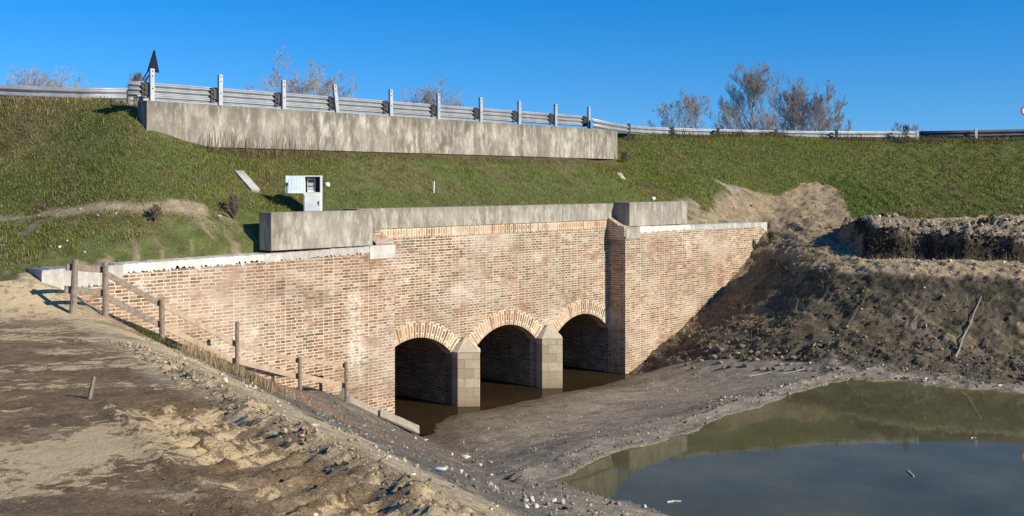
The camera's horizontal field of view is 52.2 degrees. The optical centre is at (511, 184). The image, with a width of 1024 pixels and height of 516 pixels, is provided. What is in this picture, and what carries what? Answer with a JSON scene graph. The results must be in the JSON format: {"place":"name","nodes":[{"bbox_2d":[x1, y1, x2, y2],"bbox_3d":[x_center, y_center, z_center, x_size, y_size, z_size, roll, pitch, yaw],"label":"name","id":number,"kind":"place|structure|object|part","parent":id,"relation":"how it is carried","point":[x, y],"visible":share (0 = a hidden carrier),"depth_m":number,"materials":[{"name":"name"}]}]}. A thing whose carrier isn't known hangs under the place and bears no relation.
{"place":"outdoors","nodes":[
{"label":"outdoors","id":0,"kind":"place"},
{"bbox_2d":[4,208,235,252],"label":"gravel","id":1,"kind":"structure","parent":0,"point":[60,246],"depth_m":20.21,"materials":[{"name":"beige gravel"}]},
{"bbox_2d":[115,254,185,352],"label":"grass","id":2,"kind":"structure","parent":0,"point":[144,331],"depth_m":17.24,"materials":[{"name":"plant"}]},
{"bbox_2d":[0,99,1023,515],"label":"ground","id":3,"kind":"structure","parent":0,"point":[38,479],"depth_m":22.15,"materials":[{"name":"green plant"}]},
{"bbox_2d":[5,64,54,85],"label":"bare tree","id":4,"kind":"object","parent":3,"relation":"on","point":[34,81],"visible":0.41,"depth_m":74.29,"materials":[{"name":"brown plant"}]},
{"bbox_2d":[0,84,127,103],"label":"guard rail","id":5,"kind":"object","parent":3,"relation":"on","point":[119,94],"visible":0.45,"depth_m":25.80,"materials":[{"name":"metal"}]},
{"bbox_2d":[35,63,101,87],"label":"bare tree","id":6,"kind":"object","parent":3,"relation":"on","point":[50,83],"visible":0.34,"depth_m":75.07,"materials":[{"name":"brown plant"}]},
{"bbox_2d":[0,93,180,171],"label":"dry grass","id":7,"kind":"structure","parent":3,"relation":"on","point":[111,99],"depth_m":24.50,"materials":[{"name":"plant"}]},
{"bbox_2d":[87,376,95,398],"bbox_3d":[-3.825,1.892,9.489,0.089,0.306,0.044,0,0,-29],"label":"stick","id":8,"kind":"object","parent":3,"relation":"on","point":[90,392],"visible":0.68,"depth_m":9.48,"materials":[{"name":"brown wood"}]},
{"bbox_2d":[126,90,136,105],"bbox_3d":[-9.380,-2.059,25.800,0.278,0.564,0.100,0,0,0],"label":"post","id":9,"kind":"object","parent":3,"relation":"on","point":[129,99],"visible":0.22,"depth_m":25.76,"materials":[{"name":"grey wood"}]},
{"bbox_2d":[126,72,147,105],"bbox_3d":[-9.011,-2.203,25.194,0.526,1.108,0.493,0,0,44],"label":"dry shrub","id":10,"kind":"object","parent":3,"relation":"on","point":[138,77],"visible":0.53,"depth_m":25.17,"materials":[{"name":"brown plant"}]},
{"bbox_2d":[137,50,158,97],"bbox_3d":[-8.603,-2.444,24.655,0.363,1.388,0.959,0,0,-41],"label":"road sign","id":11,"kind":"object","parent":3,"relation":"on","point":[153,63],"visible":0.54,"depth_m":24.38,"materials":[{"name":"metal"}]},
{"bbox_2d":[148,203,162,221],"bbox_3d":[-7.062,0.712,20.659,0.267,0.735,0.348,0,0,-40],"label":"dry shrub","id":12,"kind":"object","parent":3,"relation":"on","point":[156,208],"visible":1,"depth_m":20.63,"materials":[{"name":"brown plant"}]},
{"bbox_2d":[0,95,335,272],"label":"grass","id":13,"kind":"structure","parent":3,"relation":"on","point":[24,251],"depth_m":22.45,"materials":[{"name":"green plant"}]},
{"bbox_2d":[64,259,348,402],"bbox_3d":[-5.482,2.975,19.625,0.462,3.516,6.337,0,0,37],"label":"wooden fence","id":14,"kind":"object","parent":3,"relation":"on","point":[74,289],"visible":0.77,"depth_m":19.01,"materials":[{"name":"brown wood"}]},
{"bbox_2d":[223,191,244,219],"bbox_3d":[-5.873,0.608,21.947,0.498,0.948,0.399,0,0,-12],"label":"dry shrub","id":15,"kind":"object","parent":3,"relation":"on","point":[233,198],"visible":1,"depth_m":21.92,"materials":[{"name":"brown plant"}]},
{"bbox_2d":[175,337,297,399],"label":"dry grass","id":16,"kind":"structure","parent":3,"relation":"on","point":[228,368],"depth_m":16.53,"materials":[{"name":"beige plant"}]},
{"bbox_2d":[0,330,487,515],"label":"soil clods","id":17,"kind":"object","parent":3,"relation":"on","point":[373,467],"visible":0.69,"depth_m":7.86,"materials":[{"name":"brown soil"}]},
{"bbox_2d":[235,170,259,192],"bbox_3d":[-5.976,-0.043,23.544,0.220,0.565,0.824,0,0,-43],"label":"drain channel","id":18,"kind":"object","parent":3,"relation":"on","point":[248,182],"visible":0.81,"depth_m":23.46,"materials":[{"name":"white concrete"}]},
{"bbox_2d":[243,44,339,95],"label":"bare tree","id":19,"kind":"object","parent":3,"relation":"on","point":[308,86],"visible":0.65,"depth_m":59.41,"materials":[{"name":"brown plant"}]},
{"bbox_2d":[286,176,321,210],"bbox_3d":[-4.603,0.333,23.161,0.804,1.075,0.338,0,0,-13],"label":"meter cabinet","id":20,"kind":"object","parent":3,"relation":"on","point":[312,193],"visible":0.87,"depth_m":23.06,"materials":[{"name":"white plastic"}]},
{"bbox_3d":[-4.779,-0.007,22.979,0.381,0.385,0.050,0,0,-14],"label":"upper door","id":21,"kind":"part","parent":20,"relation":"part of","materials":[{"name":"white plastic"}]},
{"bbox_3d":[-4.400,0.410,23.060,0.350,0.380,0.019,0,0,-6],"label":"lower door","id":22,"kind":"part","parent":20,"relation":"part of","materials":[{"name":"white plastic"}]},
{"bbox_2d":[125,97,508,122],"bbox_3d":[-6.478,-2.125,35.622,0.237,0.950,18.500,0,0,43],"label":"guard rail","id":23,"kind":"object","parent":3,"relation":"on","point":[246,105],"visible":0.17,"depth_m":35.07,"materials":[{"name":"metal"}]},
{"bbox_2d":[299,60,358,97],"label":"bare tree","id":24,"kind":"object","parent":3,"relation":"on","point":[331,80],"visible":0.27,"depth_m":62.16,"materials":[{"name":"brown plant"}]},
{"bbox_2d":[338,388,350,399],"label":"stone slab","id":25,"kind":"structure","parent":3,"relation":"on","point":[341,395],"depth_m":22.33,"materials":[{"name":"beige stone"}]},
{"bbox_2d":[349,396,378,415],"bbox_3d":[-3.134,4.780,22.400,0.814,0.538,0.194,0,0,-24],"label":"board","id":26,"kind":"object","parent":3,"relation":"on","point":[366,407],"visible":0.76,"depth_m":22.36,"materials":[{"name":"beige wood"}]},
{"bbox_2d":[146,338,597,515],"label":"rubble","id":27,"kind":"object","parent":3,"relation":"on","point":[416,465],"visible":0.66,"depth_m":13.27,"materials":[{"name":"grey stone"}]},
{"bbox_2d":[137,101,616,160],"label":"retaining wall","id":28,"kind":"structure","parent":3,"relation":"on","point":[363,133],"depth_m":27.88,"materials":[{"name":"concrete"}]},
{"bbox_2d":[127,68,590,128],"bbox_3d":[-2.932,-2.230,29.260,0.243,0.780,16.376,0,0,43],"label":"guard rail","id":29,"kind":"object","parent":28,"relation":"on","point":[151,90],"visible":0.99,"depth_m":27.38,"materials":[{"name":"metal"}]},
{"bbox_2d":[25,201,766,414],"bbox_3d":[-4.756,3.357,31.897,14.018,5.685,24.950,0,0,43],"label":"brick culvert","id":30,"kind":"object","parent":3,"relation":"on","point":[450,305],"visible":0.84,"depth_m":26.08,"materials":[{"name":"brick"}]},
{"bbox_2d":[177,122,618,171],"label":"dry weeds","id":31,"kind":"object","parent":3,"relation":"on","point":[215,148],"visible":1,"depth_m":25.59,"materials":[{"name":"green plant"}]},
{"bbox_2d":[379,408,419,434],"bbox_3d":[-2.430,5.116,22.600,0.935,0.586,0.247,0,0,-20],"label":"board","id":32,"kind":"object","parent":3,"relation":"on","point":[399,421],"visible":1,"depth_m":22.56,"materials":[{"name":"beige wood"}]},
{"bbox_2d":[398,75,465,105],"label":"bare tree","id":33,"kind":"object","parent":3,"relation":"on","point":[427,96],"visible":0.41,"depth_m":69.91,"materials":[{"name":"brown plant"}]},
{"bbox_2d":[173,146,704,229],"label":"grass","id":34,"kind":"structure","parent":3,"relation":"on","point":[512,187],"depth_m":28.17,"materials":[{"name":"green plant"}]},
{"bbox_2d":[433,467,446,470],"bbox_3d":[-0.686,2.697,9.916,0.136,0.039,0.049,0,0,8],"label":"plastic scrap","id":35,"kind":"object","parent":3,"relation":"on","point":[440,468],"visible":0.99,"depth_m":9.90,"materials":[{"name":"white plastic"}]},
{"bbox_2d":[459,455,469,458],"bbox_3d":[-0.900,5.309,20.356,0.179,0.098,0.205,0,0,-37],"label":"rock","id":36,"kind":"object","parent":3,"relation":"on","point":[464,456],"visible":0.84,"depth_m":20.32,"materials":[{"name":"white stone"}]},
{"bbox_2d":[410,452,663,515],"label":"rubble","id":37,"kind":"object","parent":3,"relation":"on","point":[562,500],"visible":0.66,"depth_m":13.45,"materials":[{"name":"grey stone"}]},
{"bbox_2d":[619,151,628,163],"bbox_3d":[3.959,-0.806,36.970,0.370,0.834,0.354,0,0,0],"label":"dry shrub","id":38,"kind":"object","parent":3,"relation":"on","point":[624,154],"visible":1,"depth_m":36.95,"materials":[{"name":"plant"}]},
{"bbox_2d":[447,312,873,515],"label":"gravel","id":39,"kind":"structure","parent":3,"relation":"on","point":[621,427],"depth_m":20.31,"materials":[{"name":"grey gravel"}]},
{"bbox_2d":[647,95,708,127],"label":"bare tree","id":40,"kind":"object","parent":3,"relation":"on","point":[670,107],"visible":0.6,"depth_m":89.57,"materials":[{"name":"brown plant"}]},
{"bbox_2d":[669,90,710,128],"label":"bare tree","id":41,"kind":"object","parent":3,"relation":"on","point":[692,109],"visible":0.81,"depth_m":87.37,"materials":[{"name":"brown plant"}]},
{"bbox_2d":[715,346,723,351],"bbox_3d":[5.693,4.491,28.595,0.252,0.192,0.247,0,0,36],"label":"riprap stone","id":42,"kind":"object","parent":3,"relation":"on","point":[718,349],"visible":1,"depth_m":28.50,"materials":[{"name":"grey stone"}]},
{"bbox_2d":[700,97,752,129],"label":"bare tree","id":43,"kind":"object","parent":3,"relation":"on","point":[720,125],"visible":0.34,"depth_m":85.94,"materials":[{"name":"brown plant"}]},
{"bbox_2d":[728,362,736,367],"bbox_3d":[5.799,4.735,27.484,0.243,0.140,0.153,0,0,-6],"label":"riprap stone","id":44,"kind":"object","parent":3,"relation":"on","point":[732,364],"visible":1,"depth_m":27.44,"materials":[{"name":"grey stone"}]},
{"bbox_2d":[717,60,784,129],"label":"bare tree","id":45,"kind":"object","parent":3,"relation":"on","point":[752,88],"visible":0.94,"depth_m":79.85,"materials":[{"name":"brown plant"}]},
{"bbox_2d":[765,230,774,243],"bbox_3d":[8.735,1.942,35.397,0.338,0.839,0.332,0,0,0],"label":"dry shrub","id":46,"kind":"object","parent":3,"relation":"on","point":[770,236],"visible":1,"depth_m":35.36,"materials":[{"name":"green plant"}]},
{"bbox_2d":[698,183,860,267],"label":"soil clods","id":47,"kind":"object","parent":3,"relation":"on","point":[801,219],"visible":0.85,"depth_m":36.33,"materials":[{"name":"brown soil"}]},
{"bbox_2d":[754,74,824,130],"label":"bare tree","id":48,"kind":"object","parent":3,"relation":"on","point":[797,92],"visible":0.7,"depth_m":83.35,"materials":[{"name":"brown plant"}]},
{"bbox_2d":[592,118,1023,140],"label":"guard rail","id":49,"kind":"object","parent":3,"relation":"on","point":[628,129],"visible":0.77,"depth_m":44.95,"materials":[{"name":"metal"}]},
{"bbox_2d":[596,131,1023,218],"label":"grass","id":50,"kind":"structure","parent":3,"relation":"on","point":[796,144],"depth_m":40.12,"materials":[{"name":"green plant"}]},
{"bbox_2d":[775,76,851,130],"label":"bare tree","id":51,"kind":"object","parent":3,"relation":"on","point":[820,115],"visible":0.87,"depth_m":81.76,"materials":[{"name":"brown plant"}]},
{"bbox_2d":[618,128,1016,147],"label":"dry weeds","id":52,"kind":"object","parent":3,"relation":"on","point":[903,139],"visible":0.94,"depth_m":44.62,"materials":[{"name":"brown plant"}]},
{"bbox_2d":[629,205,1023,407],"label":"soil clods","id":53,"kind":"object","parent":3,"relation":"on","point":[921,354],"visible":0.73,"depth_m":28.14,"materials":[{"name":"brown soil"}]},
{"bbox_2d":[712,209,1023,385],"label":"twigs","id":54,"kind":"object","parent":3,"relation":"on","point":[891,304],"visible":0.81,"depth_m":28.19,"materials":[{"name":"brown plant"}]},
{"bbox_2d":[754,250,1023,356],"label":"weeds","id":55,"kind":"object","parent":3,"relation":"on","point":[809,261],"visible":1,"depth_m":29.60,"materials":[{"name":"brown plant"}]},
{"bbox_2d":[892,120,903,130],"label":"bare bush","id":56,"kind":"object","parent":3,"relation":"on","point":[896,124],"visible":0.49,"depth_m":52.01,"materials":[{"name":"brown plant"}]},
{"bbox_2d":[900,123,909,140],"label":"dry shrub","id":57,"kind":"object","parent":3,"relation":"on","point":[906,130],"visible":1,"depth_m":45.01,"materials":[{"name":"brown plant"}]},
{"bbox_2d":[910,124,922,130],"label":"bare bush","id":58,"kind":"object","parent":3,"relation":"on","point":[916,128],"visible":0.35,"depth_m":51.97,"materials":[{"name":"brown plant"}]},
{"bbox_2d":[862,224,1018,259],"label":"roots","id":59,"kind":"object","parent":3,"relation":"hanging from","point":[945,245],"visible":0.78,"depth_m":30.75,"materials":[{"name":"brown plant"}]},
{"bbox_2d":[865,226,1023,262],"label":"soil clods","id":60,"kind":"object","parent":3,"relation":"on","point":[884,228],"visible":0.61,"depth_m":30.98,"materials":[{"name":"brown soil"}]},
{"bbox_2d":[955,296,981,357],"bbox_3d":[11.279,3.486,25.907,0.122,1.287,2.443,0,0,38],"label":"branch","id":61,"kind":"object","parent":3,"relation":"on","point":[966,330],"visible":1,"depth_m":25.96,"materials":[{"name":"grey wood"}]},
{"bbox_2d":[395,365,628,434],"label":"channel water","id":62,"kind":"structure","parent":0,"point":[426,416],"depth_m":27.17,"materials":[{"name":"brown liquid"}]},
{"bbox_2d":[0,0,1023,130],"label":"sky","id":63,"kind":"structure","parent":0,"point":[935,65],"materials":[{"name":"blue"}]},
{"bbox_2d":[553,379,1023,515],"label":"pond water","id":64,"kind":"structure","parent":0,"point":[851,447],"depth_m":16.80,"materials":[{"name":"liquid"}]},
{"bbox_2d":[825,176,891,218],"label":"grass","id":65,"kind":"structure","parent":0,"point":[856,203],"depth_m":38.22,"materials":[{"name":"green plant"}]}
]}

